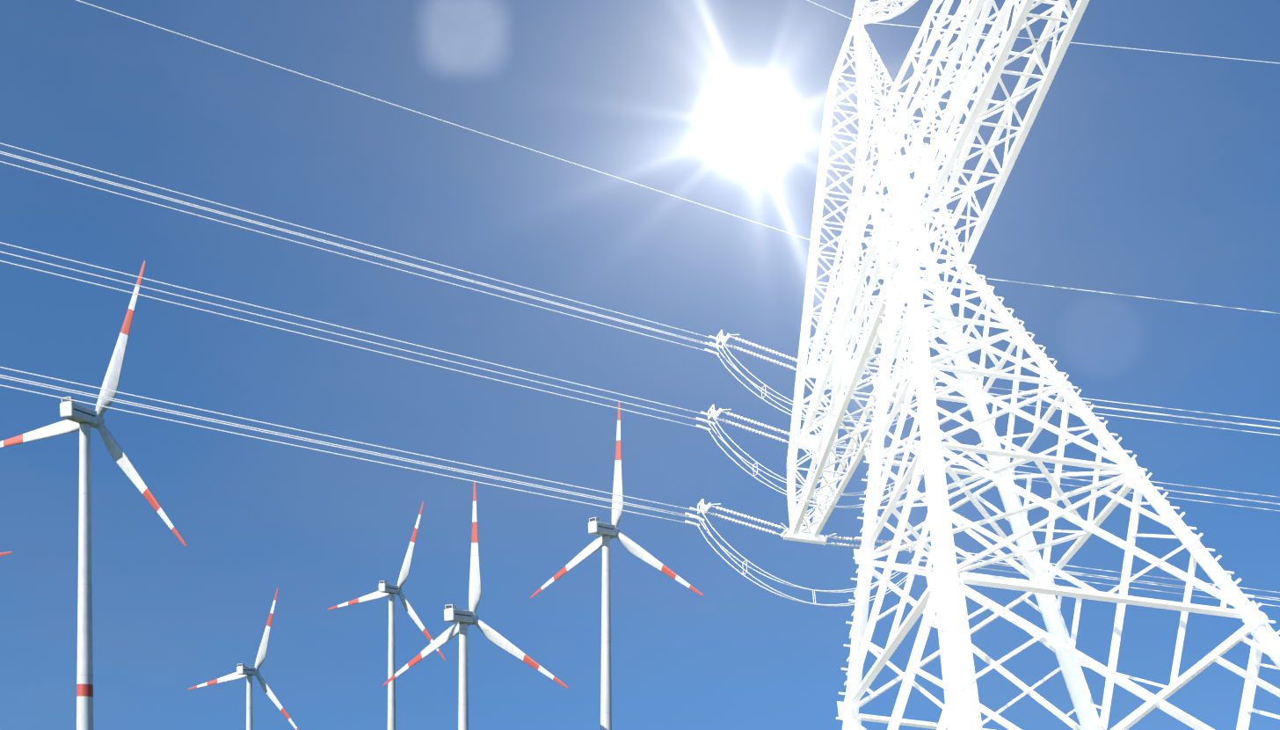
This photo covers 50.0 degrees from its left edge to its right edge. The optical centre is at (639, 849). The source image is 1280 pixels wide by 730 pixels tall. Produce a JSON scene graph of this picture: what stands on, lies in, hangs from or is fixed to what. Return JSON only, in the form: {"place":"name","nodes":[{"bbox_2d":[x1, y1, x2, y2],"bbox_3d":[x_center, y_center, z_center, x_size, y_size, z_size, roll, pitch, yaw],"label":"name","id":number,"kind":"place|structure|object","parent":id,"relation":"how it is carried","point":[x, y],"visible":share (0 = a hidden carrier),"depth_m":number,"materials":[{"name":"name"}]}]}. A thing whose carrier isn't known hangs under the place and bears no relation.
{"place":"outdoors","nodes":[
{"label":"outdoors","id":0,"kind":"place"},
{"bbox_2d":[0,0,1279,729],"label":"sky","id":1,"kind":"structure","parent":0,"point":[1152,174],"materials":[{"name":"blue"}]},
{"label":"ground","id":2,"kind":"structure","parent":0,"visible":0},
{"bbox_2d":[0,551,13,556],"bbox_3d":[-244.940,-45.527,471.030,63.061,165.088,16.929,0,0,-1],"label":"wind turbine","id":3,"kind":"object","parent":2,"relation":"on","point":[4,553],"visible":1,"depth_m":467.04,"materials":[{"name":"red"}]},
{"bbox_2d":[0,260,187,729],"bbox_3d":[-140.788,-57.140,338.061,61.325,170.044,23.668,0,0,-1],"label":"wind turbine","id":4,"kind":"object","parent":2,"relation":"on","point":[82,419],"depth_m":332.71,"materials":[{"name":"white metal"}]},
{"bbox_2d":[187,588,298,729],"bbox_3d":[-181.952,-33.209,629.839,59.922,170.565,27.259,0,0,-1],"label":"wind turbine","id":5,"kind":"object","parent":2,"relation":"on","point":[243,670],"depth_m":623.48,"materials":[{"name":"white metal"}]},
{"bbox_2d":[327,500,445,729],"bbox_3d":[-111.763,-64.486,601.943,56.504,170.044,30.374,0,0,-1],"label":"wind turbine","id":6,"kind":"object","parent":2,"relation":"on","point":[389,590],"depth_m":592.69,"materials":[{"name":"white metal"}]},
{"bbox_2d":[382,480,568,729],"bbox_3d":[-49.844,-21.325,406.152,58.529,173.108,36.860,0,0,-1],"label":"wind turbine","id":7,"kind":"object","parent":2,"relation":"on","point":[464,620],"depth_m":400.20,"materials":[{"name":"white metal"}]},
{"bbox_2d":[529,401,704,729],"bbox_3d":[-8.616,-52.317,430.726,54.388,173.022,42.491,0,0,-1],"label":"wind turbine","id":8,"kind":"object","parent":2,"relation":"on","point":[607,532],"depth_m":423.99,"materials":[{"name":"white metal"}]},
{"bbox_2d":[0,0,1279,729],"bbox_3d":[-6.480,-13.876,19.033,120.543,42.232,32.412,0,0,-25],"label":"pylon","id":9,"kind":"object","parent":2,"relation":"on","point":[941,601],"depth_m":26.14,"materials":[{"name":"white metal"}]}
]}

